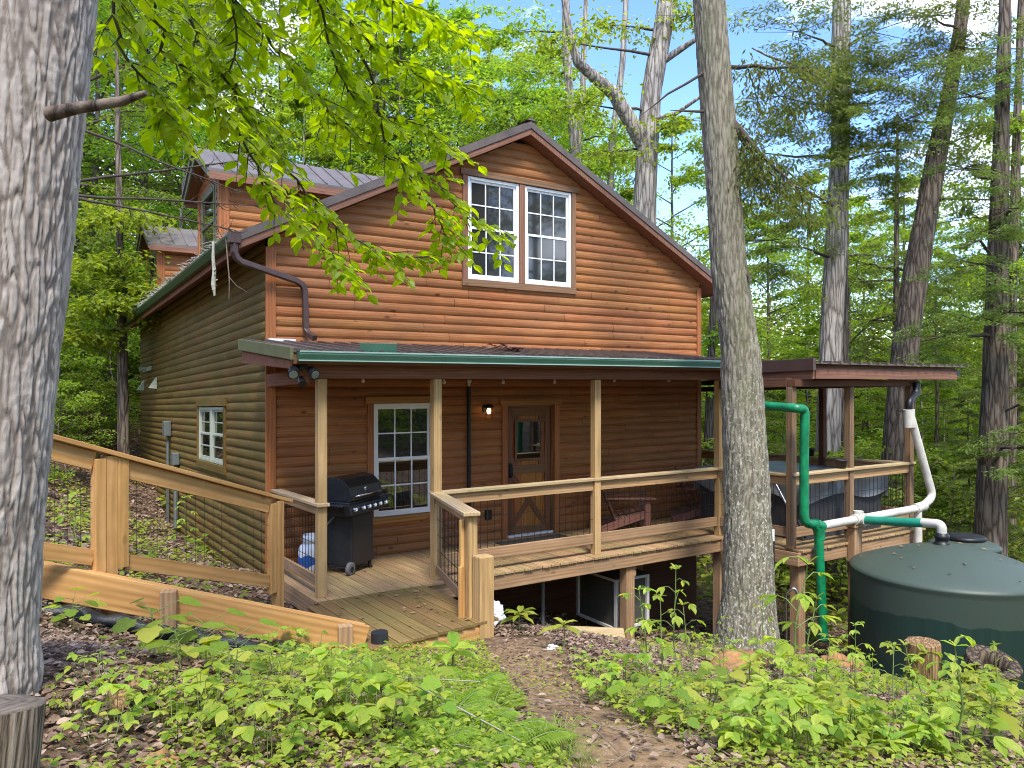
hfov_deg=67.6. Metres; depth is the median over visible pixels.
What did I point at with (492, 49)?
broadleaf tree
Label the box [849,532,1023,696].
water tank
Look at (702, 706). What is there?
lobed leaf seedling
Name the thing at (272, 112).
broadleaf tree
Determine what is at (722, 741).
broad leaf plant
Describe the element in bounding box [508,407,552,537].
door
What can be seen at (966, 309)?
broadleaf tree
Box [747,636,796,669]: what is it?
leafy weed
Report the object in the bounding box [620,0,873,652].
tulip tree
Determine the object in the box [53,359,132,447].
understory shrub
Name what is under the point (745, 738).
lobed leaf seedling
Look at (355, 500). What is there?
gas grill
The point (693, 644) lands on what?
leafy weed
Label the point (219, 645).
lobed leaf seedling
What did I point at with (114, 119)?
broadleaf tree
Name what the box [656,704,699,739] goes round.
lobed leaf seedling
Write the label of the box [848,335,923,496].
hemlock tree
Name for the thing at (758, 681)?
leafy weed
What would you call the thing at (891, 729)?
leafy weed
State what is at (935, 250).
broadleaf tree
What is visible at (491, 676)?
fern
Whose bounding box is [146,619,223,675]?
lobed leaf seedling
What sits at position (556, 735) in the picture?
fern
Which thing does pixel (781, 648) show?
stemmed sapling
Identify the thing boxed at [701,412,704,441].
understory shrub
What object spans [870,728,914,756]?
broad leaf plant
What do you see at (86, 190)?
hemlock tree
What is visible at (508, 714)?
fern
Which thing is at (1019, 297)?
broadleaf tree
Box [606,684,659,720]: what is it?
lobed leaf seedling
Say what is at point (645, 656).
stemmed sapling
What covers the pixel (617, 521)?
adirondack chair
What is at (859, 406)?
understory shrub
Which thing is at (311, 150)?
broadleaf tree
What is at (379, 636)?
black bucket
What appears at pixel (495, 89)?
broadleaf tree
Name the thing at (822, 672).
leafy weed
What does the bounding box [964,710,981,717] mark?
lobed leaf seedling
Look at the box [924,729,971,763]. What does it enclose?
lobed leaf seedling
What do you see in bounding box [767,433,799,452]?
understory shrub
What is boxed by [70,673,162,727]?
leafy weed
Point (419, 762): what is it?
ground cover
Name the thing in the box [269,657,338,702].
leafy weed
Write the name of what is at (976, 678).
leafy weed
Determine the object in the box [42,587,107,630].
lobed leaf seedling
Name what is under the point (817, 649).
leafy weed
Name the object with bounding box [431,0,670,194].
twin stem tree
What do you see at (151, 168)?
hemlock tree
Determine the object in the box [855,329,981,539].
broadleaf tree
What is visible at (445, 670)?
lobed leaf seedling
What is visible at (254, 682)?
leafy weed
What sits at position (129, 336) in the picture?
understory shrub
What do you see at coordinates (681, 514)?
adirondack chair
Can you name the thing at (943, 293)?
hemlock tree
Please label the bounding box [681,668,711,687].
lobed leaf seedling
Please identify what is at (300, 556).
propane tank
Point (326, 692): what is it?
leafy weed
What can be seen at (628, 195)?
broadleaf tree
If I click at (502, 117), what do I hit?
broadleaf tree
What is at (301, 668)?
lobed leaf seedling
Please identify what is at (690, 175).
broadleaf tree
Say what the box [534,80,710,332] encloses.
broadleaf tree
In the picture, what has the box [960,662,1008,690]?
leafy weed
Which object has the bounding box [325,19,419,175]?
hemlock tree
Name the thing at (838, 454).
understory shrub
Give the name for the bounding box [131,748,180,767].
rock
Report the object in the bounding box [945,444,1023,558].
hemlock tree
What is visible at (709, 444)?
understory shrub
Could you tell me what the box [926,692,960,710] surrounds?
broad leaf plant
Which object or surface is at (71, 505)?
lobed leaf seedling
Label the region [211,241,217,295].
hanging stick
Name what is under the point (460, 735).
fern
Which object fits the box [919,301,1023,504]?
broadleaf tree
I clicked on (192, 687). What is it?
leafy weed
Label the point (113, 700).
rotten wood
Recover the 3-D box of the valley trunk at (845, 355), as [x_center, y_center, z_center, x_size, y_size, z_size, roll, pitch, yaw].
[9.377,-4.498,21.496,0.441,26.098,0.447,0,0,-33]
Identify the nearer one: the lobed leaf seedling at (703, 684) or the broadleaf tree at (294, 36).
the lobed leaf seedling at (703, 684)
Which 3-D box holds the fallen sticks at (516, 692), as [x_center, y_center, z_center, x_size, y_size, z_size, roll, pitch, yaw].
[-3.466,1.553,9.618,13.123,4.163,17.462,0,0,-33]
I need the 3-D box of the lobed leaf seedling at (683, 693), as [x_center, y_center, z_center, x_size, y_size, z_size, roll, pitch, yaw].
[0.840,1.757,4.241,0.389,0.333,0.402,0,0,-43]
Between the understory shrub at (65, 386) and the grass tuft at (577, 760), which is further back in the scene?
the understory shrub at (65, 386)
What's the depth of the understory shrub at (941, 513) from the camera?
19.98 m
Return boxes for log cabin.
[126,118,968,653]
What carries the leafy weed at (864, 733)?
on the ground at (677, 757)
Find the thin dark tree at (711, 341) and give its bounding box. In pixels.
[701,296,785,570]
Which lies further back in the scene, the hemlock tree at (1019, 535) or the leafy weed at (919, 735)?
the hemlock tree at (1019, 535)
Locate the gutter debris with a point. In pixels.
(168, 280)
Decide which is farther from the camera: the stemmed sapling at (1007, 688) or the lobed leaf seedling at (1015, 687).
the lobed leaf seedling at (1015, 687)
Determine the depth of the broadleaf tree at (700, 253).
44.76 m
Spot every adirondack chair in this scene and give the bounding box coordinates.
[590,489,656,531]
[670,466,699,521]
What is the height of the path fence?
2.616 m
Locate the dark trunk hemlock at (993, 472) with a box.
[880,0,1023,556]
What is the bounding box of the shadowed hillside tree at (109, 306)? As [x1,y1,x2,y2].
[60,47,188,454]
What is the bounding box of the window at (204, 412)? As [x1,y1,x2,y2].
[199,407,210,461]
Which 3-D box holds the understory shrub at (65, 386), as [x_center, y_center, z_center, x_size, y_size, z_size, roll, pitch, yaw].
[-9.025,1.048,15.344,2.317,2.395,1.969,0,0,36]
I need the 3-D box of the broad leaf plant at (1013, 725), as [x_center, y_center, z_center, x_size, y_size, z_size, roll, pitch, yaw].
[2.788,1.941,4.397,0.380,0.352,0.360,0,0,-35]
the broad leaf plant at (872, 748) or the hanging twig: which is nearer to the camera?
the broad leaf plant at (872, 748)
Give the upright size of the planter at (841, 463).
0.135 m
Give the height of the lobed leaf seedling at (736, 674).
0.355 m
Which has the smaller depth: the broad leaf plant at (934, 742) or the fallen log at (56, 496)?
the broad leaf plant at (934, 742)
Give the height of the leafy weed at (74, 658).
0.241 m
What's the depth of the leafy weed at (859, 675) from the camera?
6.07 m
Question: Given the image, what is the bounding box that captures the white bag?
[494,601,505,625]
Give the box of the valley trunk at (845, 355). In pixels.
[841,257,848,586]
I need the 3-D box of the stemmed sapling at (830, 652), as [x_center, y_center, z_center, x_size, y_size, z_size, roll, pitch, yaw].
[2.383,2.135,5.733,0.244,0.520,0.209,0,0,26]
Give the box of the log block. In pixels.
[904,636,942,684]
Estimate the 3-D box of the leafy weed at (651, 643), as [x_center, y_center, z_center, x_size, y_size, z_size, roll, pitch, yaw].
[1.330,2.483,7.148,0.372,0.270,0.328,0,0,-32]
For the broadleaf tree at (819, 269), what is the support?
on the ground at (677, 757)
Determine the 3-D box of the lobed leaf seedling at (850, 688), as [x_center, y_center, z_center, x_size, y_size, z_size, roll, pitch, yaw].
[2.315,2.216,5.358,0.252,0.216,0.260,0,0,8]
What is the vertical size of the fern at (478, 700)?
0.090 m
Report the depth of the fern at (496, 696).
4.36 m
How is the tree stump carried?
on the ground at (677, 757)
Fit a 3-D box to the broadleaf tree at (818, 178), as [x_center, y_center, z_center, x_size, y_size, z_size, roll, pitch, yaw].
[15.695,-2.232,39.697,12.059,17.722,11.875,0,0,10]
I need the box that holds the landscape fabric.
[41,603,304,653]
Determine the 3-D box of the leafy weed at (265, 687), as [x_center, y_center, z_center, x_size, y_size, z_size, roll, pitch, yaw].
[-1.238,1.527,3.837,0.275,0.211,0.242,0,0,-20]
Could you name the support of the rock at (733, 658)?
on the ground at (677, 757)
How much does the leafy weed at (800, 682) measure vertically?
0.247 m
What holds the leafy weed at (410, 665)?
on the ground at (677, 757)
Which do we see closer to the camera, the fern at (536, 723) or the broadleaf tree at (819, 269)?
the fern at (536, 723)
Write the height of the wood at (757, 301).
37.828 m
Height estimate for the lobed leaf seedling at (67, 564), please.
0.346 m
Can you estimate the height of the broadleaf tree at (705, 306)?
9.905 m
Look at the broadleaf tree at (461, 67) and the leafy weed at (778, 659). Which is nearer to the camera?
the leafy weed at (778, 659)
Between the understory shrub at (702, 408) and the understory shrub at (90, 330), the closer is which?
the understory shrub at (90, 330)
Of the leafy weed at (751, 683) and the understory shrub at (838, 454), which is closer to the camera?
the leafy weed at (751, 683)
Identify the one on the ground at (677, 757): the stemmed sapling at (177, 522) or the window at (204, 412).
the stemmed sapling at (177, 522)
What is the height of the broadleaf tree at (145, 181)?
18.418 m
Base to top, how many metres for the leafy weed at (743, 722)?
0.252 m
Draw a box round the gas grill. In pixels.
[327,472,390,575]
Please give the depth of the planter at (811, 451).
13.85 m
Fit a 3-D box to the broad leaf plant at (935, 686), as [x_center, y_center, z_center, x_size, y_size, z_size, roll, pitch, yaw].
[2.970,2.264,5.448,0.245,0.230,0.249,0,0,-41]
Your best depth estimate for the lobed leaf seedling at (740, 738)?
3.73 m
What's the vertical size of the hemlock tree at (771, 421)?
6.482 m
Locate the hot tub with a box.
[694,461,887,540]
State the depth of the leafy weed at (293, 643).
5.32 m
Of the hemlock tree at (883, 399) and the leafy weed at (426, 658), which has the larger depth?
the hemlock tree at (883, 399)
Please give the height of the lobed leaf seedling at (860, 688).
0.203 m
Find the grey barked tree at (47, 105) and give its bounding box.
[0,0,147,696]
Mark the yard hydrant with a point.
(786, 605)
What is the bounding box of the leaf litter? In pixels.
[29,427,1023,767]
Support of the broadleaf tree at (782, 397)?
on the ground at (677, 757)
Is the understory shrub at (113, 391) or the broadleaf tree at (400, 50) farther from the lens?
the broadleaf tree at (400, 50)
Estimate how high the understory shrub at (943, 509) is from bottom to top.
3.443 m
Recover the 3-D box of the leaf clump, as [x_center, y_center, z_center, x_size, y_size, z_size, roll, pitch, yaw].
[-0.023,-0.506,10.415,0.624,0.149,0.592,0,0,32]
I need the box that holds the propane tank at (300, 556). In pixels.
[298,533,313,571]
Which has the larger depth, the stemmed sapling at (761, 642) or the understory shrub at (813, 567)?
the understory shrub at (813, 567)
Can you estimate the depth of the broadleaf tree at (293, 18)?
34.85 m
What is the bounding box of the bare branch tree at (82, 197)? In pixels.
[78,130,282,244]
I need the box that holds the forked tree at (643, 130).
[488,0,749,252]
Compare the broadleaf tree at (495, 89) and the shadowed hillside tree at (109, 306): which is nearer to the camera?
the shadowed hillside tree at (109, 306)
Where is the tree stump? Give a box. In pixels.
[0,694,46,767]
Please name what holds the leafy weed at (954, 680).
on the ground at (677, 757)
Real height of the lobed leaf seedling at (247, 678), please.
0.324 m
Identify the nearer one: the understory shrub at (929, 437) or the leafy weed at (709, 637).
the leafy weed at (709, 637)
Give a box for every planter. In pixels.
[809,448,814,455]
[835,459,847,468]
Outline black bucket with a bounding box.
[371,629,388,644]
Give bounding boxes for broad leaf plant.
[422,631,479,667]
[500,606,536,628]
[538,617,579,646]
[701,687,729,701]
[718,723,756,750]
[731,674,788,698]
[734,653,768,681]
[789,676,842,712]
[811,681,851,705]
[829,701,853,719]
[841,692,898,732]
[843,738,883,761]
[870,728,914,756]
[888,705,956,756]
[903,710,960,758]
[909,682,941,707]
[920,736,943,754]
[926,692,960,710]
[956,668,974,681]
[960,689,1023,743]
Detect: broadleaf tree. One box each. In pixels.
[54,0,283,424]
[72,0,233,350]
[74,1,166,289]
[75,7,241,255]
[81,0,288,281]
[81,4,180,182]
[82,17,216,228]
[82,90,227,372]
[83,1,287,227]
[103,0,329,232]
[103,0,397,229]
[157,100,299,229]
[168,88,383,218]
[178,44,421,213]
[216,0,486,169]
[223,69,411,161]
[237,87,323,166]
[242,0,505,175]
[266,3,513,175]
[302,0,616,173]
[318,119,419,175]
[337,49,506,173]
[345,15,509,148]
[380,27,617,161]
[452,106,551,146]
[462,44,668,180]
[486,81,680,202]
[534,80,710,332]
[605,113,822,411]
[619,187,717,402]
[691,201,818,395]
[700,211,877,447]
[701,302,813,465]
[705,167,933,445]
[755,195,969,460]
[758,257,890,430]
[761,321,886,447]
[763,232,964,463]
[765,390,815,567]
[781,174,1020,461]
[821,197,979,395]
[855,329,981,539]
[866,242,1023,487]
[872,155,1023,542]
[882,62,1023,404]
[883,380,1022,526]
[917,263,1021,413]
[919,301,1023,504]
[956,255,1023,428]
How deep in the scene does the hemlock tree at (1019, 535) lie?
17.50 m
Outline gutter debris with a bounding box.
[126,230,236,316]
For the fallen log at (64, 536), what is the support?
on the ground at (677, 757)
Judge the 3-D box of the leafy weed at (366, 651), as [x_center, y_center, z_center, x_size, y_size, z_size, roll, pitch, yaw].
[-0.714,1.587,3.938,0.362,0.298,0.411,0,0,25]
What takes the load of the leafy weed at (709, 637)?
on the ground at (677, 757)
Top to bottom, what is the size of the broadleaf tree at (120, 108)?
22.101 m
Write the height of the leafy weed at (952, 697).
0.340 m
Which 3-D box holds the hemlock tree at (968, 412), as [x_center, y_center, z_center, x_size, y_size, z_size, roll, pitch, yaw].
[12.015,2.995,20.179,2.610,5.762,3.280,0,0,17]
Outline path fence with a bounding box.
[43,434,292,614]
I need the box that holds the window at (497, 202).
[468,176,518,282]
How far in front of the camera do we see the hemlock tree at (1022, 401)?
23.91 m
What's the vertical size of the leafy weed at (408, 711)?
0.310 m
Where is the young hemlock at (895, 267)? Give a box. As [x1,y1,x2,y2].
[814,112,975,366]
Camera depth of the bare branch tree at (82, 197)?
7.75 m
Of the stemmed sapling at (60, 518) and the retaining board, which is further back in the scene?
the stemmed sapling at (60, 518)
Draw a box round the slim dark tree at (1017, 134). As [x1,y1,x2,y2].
[948,0,1023,556]
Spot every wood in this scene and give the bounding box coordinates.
[73,133,1023,482]
[94,676,153,717]
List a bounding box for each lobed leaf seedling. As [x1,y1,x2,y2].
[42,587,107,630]
[45,560,86,567]
[63,496,87,509]
[109,596,201,662]
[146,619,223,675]
[168,608,246,662]
[172,629,208,646]
[185,535,203,550]
[186,645,270,687]
[196,533,209,548]
[202,618,280,674]
[271,654,327,681]
[318,655,346,673]
[322,672,375,706]
[342,641,402,683]
[366,667,441,705]
[375,643,414,669]
[403,665,455,693]
[412,688,458,725]
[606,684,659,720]
[623,663,701,717]
[625,682,660,710]
[651,671,683,696]
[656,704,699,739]
[663,689,708,724]
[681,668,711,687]
[687,676,745,705]
[693,648,751,686]
[704,701,764,744]
[718,686,782,733]
[727,725,762,746]
[825,686,864,698]
[840,685,881,711]
[873,724,911,748]
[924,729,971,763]
[939,701,1009,745]
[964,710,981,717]
[979,669,1021,690]
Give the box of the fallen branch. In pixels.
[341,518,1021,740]
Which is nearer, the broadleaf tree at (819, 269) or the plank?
the plank
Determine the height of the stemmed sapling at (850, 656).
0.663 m
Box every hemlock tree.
[65,114,139,370]
[114,4,228,247]
[296,123,335,166]
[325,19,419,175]
[481,90,542,131]
[696,359,799,578]
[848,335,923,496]
[875,276,1017,537]
[903,473,951,541]
[930,391,1022,532]
[934,282,1023,560]
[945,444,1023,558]
[972,328,1023,557]
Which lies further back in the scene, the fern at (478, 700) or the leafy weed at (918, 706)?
the leafy weed at (918, 706)
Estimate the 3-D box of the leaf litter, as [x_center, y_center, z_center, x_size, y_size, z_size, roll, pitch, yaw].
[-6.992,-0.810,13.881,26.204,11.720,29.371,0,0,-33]
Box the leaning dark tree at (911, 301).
[852,0,1023,505]
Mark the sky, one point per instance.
(682, 68)
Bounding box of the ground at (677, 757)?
[35,273,1023,767]
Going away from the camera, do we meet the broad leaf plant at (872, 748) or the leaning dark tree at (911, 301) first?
the broad leaf plant at (872, 748)
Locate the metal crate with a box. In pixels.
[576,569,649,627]
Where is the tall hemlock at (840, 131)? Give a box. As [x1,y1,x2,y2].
[688,0,981,596]
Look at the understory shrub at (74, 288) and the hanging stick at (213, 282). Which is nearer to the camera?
the hanging stick at (213, 282)
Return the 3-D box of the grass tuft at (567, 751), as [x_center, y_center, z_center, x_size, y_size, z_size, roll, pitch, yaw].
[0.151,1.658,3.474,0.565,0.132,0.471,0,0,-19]
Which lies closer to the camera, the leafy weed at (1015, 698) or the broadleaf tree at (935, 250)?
the leafy weed at (1015, 698)
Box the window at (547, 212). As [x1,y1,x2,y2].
[525,186,570,287]
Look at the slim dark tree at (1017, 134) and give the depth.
20.90 m
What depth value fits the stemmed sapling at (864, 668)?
5.12 m
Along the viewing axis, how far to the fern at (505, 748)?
3.29 m
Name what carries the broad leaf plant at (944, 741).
on the ground at (677, 757)
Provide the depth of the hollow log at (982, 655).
7.14 m
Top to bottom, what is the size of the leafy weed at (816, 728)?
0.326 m
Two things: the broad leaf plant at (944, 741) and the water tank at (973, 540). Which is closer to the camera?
the broad leaf plant at (944, 741)
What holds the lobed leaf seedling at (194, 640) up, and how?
on the ground at (677, 757)
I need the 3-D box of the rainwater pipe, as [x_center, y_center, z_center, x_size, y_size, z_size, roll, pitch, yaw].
[5.147,1.947,10.920,3.638,4.102,2.021,0,0,-13]
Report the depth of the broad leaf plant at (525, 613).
7.79 m
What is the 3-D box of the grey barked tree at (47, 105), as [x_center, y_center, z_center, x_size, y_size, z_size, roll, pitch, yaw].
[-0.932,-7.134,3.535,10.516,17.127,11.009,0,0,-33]
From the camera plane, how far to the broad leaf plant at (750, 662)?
5.79 m
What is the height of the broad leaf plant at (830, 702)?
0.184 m
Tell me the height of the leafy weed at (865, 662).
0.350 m
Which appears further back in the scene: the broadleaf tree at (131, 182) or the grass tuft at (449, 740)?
the broadleaf tree at (131, 182)
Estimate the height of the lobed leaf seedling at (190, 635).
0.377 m
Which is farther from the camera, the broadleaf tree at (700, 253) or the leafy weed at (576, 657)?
the broadleaf tree at (700, 253)
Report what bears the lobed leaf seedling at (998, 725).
on the ground at (677, 757)
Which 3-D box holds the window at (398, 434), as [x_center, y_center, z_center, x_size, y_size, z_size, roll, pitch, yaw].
[-1.546,1.069,10.918,1.181,1.785,0.092,0,0,-33]
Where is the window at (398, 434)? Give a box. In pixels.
[365,396,429,524]
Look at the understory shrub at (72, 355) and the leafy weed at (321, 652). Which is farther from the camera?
the understory shrub at (72, 355)
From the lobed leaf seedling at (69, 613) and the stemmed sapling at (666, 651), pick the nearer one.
the stemmed sapling at (666, 651)
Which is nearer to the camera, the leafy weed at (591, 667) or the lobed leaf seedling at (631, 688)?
the lobed leaf seedling at (631, 688)
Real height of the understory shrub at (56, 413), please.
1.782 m
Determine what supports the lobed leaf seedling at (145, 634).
on the ground at (677, 757)
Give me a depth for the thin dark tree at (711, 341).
21.89 m
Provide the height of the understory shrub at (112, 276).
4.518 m
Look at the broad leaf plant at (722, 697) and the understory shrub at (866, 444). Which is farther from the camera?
the understory shrub at (866, 444)
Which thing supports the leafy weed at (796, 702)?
on the ground at (677, 757)
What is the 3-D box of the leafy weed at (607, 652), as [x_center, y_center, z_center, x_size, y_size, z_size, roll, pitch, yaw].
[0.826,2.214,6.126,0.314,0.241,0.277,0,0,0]
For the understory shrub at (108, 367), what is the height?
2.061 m
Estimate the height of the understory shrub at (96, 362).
4.392 m
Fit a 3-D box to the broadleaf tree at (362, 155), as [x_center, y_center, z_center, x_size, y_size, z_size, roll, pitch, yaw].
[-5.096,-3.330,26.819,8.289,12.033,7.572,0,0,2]
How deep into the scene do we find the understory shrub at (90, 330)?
24.73 m
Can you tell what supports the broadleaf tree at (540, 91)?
on the ground at (677, 757)
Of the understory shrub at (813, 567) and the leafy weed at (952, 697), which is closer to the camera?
the leafy weed at (952, 697)
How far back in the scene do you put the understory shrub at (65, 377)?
19.90 m
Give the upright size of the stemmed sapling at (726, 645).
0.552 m
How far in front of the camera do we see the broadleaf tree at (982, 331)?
34.57 m
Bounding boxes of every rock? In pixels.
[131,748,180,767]
[547,644,558,649]
[710,649,767,670]
[820,652,865,670]
[936,684,976,708]
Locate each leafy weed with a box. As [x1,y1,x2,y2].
[44,680,112,721]
[50,688,142,755]
[55,635,130,688]
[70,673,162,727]
[107,649,185,706]
[124,682,224,744]
[164,663,258,724]
[200,680,287,747]
[208,688,321,762]
[236,665,291,701]
[248,678,312,723]
[251,634,309,675]
[269,626,310,653]
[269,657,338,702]
[286,630,338,662]
[291,661,368,720]
[304,642,373,691]
[308,671,397,737]
[330,645,388,670]
[337,675,419,747]
[338,649,412,706]
[374,651,431,691]
[379,662,451,719]
[403,652,447,671]
[558,644,593,666]
[574,654,612,677]
[574,660,625,705]
[599,640,632,669]
[602,653,659,688]
[636,629,674,659]
[670,660,741,715]
[674,634,705,660]
[690,626,719,647]
[699,632,743,658]
[704,704,778,759]
[720,675,782,716]
[730,683,827,750]
[731,663,798,712]
[740,649,795,685]
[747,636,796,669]
[751,677,819,737]
[753,692,856,761]
[754,666,806,713]
[775,665,814,695]
[779,639,838,673]
[782,653,832,685]
[785,691,826,718]
[790,699,852,748]
[796,654,841,678]
[806,683,890,741]
[811,697,872,748]
[811,707,871,750]
[819,688,880,745]
[827,644,877,675]
[828,668,879,695]
[836,715,909,760]
[859,698,945,757]
[879,668,930,698]
[897,691,962,731]
[902,695,957,723]
[904,650,974,684]
[907,672,968,719]
[909,689,1009,751]
[938,674,990,710]
[941,683,991,716]
[950,669,1020,707]
[950,674,998,707]
[952,671,1020,714]
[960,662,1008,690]
[971,673,1023,708]
[980,689,1023,741]
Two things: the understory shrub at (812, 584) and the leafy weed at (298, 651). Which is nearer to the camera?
the leafy weed at (298, 651)
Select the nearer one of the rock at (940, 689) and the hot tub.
the rock at (940, 689)
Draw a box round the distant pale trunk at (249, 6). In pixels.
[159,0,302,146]
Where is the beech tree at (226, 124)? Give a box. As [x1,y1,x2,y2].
[93,0,517,304]
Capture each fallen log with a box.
[45,529,164,556]
[48,491,86,505]
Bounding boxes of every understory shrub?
[48,379,124,485]
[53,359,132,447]
[54,323,112,435]
[54,385,93,439]
[55,351,87,419]
[60,289,140,432]
[61,266,138,398]
[62,321,90,380]
[63,259,111,379]
[63,307,140,416]
[63,343,116,402]
[66,311,138,370]
[68,274,140,377]
[69,380,140,433]
[72,236,144,341]
[102,327,140,389]
[108,341,140,386]
[113,332,140,397]
[128,334,139,399]
[696,438,777,588]
[701,392,771,445]
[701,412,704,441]
[766,411,815,450]
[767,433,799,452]
[769,446,929,598]
[771,399,942,507]
[775,487,957,622]
[781,443,933,585]
[812,428,973,571]
[882,455,1023,562]
[914,417,1018,511]
[914,481,973,538]
[924,486,1022,547]
[964,525,1023,555]
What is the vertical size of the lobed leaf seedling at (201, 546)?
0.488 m
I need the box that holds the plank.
[571,626,624,639]
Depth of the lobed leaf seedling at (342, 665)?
5.02 m
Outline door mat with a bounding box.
[495,534,569,545]
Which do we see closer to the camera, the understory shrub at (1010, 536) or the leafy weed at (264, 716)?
the leafy weed at (264, 716)
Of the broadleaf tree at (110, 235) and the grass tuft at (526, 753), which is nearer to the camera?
the grass tuft at (526, 753)
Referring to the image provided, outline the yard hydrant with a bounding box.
[772,529,798,639]
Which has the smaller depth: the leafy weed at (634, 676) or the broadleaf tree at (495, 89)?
the leafy weed at (634, 676)
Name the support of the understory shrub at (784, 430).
on the ground at (677, 757)
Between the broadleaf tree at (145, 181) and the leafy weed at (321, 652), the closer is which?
the leafy weed at (321, 652)
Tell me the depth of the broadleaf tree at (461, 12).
31.27 m
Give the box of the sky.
[73,0,1023,366]
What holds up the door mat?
on the log cabin
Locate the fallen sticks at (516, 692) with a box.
[44,496,1021,767]
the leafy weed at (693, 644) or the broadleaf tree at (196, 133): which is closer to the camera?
the leafy weed at (693, 644)
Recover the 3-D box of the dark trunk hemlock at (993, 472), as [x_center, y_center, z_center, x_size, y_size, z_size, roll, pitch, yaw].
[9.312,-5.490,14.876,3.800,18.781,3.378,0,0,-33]
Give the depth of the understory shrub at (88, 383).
18.88 m
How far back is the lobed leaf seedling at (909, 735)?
4.09 m
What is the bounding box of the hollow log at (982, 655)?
[956,644,1022,686]
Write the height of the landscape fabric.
0.864 m
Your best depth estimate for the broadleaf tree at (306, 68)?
32.60 m
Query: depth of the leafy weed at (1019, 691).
5.48 m
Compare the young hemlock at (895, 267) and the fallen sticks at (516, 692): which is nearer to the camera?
the fallen sticks at (516, 692)
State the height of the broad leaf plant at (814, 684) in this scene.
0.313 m
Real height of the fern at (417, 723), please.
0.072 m
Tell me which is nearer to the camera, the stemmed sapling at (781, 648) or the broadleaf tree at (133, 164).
the stemmed sapling at (781, 648)
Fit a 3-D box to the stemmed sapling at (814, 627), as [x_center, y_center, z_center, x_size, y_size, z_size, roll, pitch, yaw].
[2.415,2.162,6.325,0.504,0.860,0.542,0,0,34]
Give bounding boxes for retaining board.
[41,560,369,652]
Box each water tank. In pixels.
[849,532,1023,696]
[928,532,1002,554]
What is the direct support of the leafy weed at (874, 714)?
on the ground at (677, 757)
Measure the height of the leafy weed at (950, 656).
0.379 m
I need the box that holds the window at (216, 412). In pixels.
[211,407,222,464]
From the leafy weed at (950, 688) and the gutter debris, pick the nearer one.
the leafy weed at (950, 688)
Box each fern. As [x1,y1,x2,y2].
[374,727,480,767]
[409,718,480,756]
[413,688,499,716]
[429,708,539,759]
[433,666,509,697]
[439,742,525,767]
[453,684,529,708]
[471,721,579,767]
[480,707,554,737]
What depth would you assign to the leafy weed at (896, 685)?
5.69 m
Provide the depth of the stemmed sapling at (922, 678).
5.20 m
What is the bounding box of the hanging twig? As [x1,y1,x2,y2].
[225,231,246,293]
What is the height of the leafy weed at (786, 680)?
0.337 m
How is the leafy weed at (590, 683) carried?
on the ground at (677, 757)
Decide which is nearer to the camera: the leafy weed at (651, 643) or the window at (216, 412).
the leafy weed at (651, 643)
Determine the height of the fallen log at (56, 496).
1.101 m
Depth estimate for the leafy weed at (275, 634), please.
6.42 m
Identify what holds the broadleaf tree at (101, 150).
on the ground at (677, 757)
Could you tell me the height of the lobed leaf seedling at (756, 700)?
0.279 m
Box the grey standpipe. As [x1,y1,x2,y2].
[541,582,544,625]
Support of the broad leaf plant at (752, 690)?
on the ground at (677, 757)
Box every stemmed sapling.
[50,489,90,546]
[166,495,198,548]
[619,585,673,691]
[629,617,653,669]
[639,594,680,678]
[649,563,714,702]
[666,599,718,673]
[711,615,733,666]
[750,598,775,660]
[758,556,841,676]
[777,592,842,676]
[817,633,841,685]
[833,621,874,688]
[858,653,886,696]
[866,641,915,743]
[881,639,937,712]
[925,635,1023,757]
[972,641,1019,734]
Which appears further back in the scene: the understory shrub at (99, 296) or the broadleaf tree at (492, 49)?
the broadleaf tree at (492, 49)
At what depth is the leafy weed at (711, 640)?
7.74 m
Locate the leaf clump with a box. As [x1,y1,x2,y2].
[487,343,523,351]
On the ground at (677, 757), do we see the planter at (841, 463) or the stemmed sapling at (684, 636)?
the stemmed sapling at (684, 636)
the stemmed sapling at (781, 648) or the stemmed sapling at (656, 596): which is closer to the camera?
the stemmed sapling at (656, 596)
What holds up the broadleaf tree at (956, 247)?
on the ground at (677, 757)
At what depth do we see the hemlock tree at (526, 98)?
29.99 m
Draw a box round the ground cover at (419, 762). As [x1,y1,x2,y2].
[41,432,1023,767]
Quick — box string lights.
[361,379,669,383]
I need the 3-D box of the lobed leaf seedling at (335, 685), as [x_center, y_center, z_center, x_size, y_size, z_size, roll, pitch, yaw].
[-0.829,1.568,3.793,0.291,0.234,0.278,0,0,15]
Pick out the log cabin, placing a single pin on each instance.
(468, 464)
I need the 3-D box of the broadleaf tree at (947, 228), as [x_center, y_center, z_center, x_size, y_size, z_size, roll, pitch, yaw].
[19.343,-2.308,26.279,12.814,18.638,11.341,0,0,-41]
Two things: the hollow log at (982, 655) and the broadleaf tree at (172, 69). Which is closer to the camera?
the hollow log at (982, 655)
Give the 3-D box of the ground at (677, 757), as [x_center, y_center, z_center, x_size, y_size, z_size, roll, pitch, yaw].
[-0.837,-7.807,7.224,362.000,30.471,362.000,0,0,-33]
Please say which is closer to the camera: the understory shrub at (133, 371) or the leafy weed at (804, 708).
the leafy weed at (804, 708)
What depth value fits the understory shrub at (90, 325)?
24.39 m
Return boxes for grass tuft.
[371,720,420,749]
[410,721,489,765]
[483,732,559,767]
[491,718,601,766]
[521,710,592,747]
[543,736,609,767]
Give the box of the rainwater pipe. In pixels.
[765,382,946,640]
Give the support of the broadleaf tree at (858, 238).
on the ground at (677, 757)
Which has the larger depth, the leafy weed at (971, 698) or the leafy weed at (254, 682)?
the leafy weed at (971, 698)

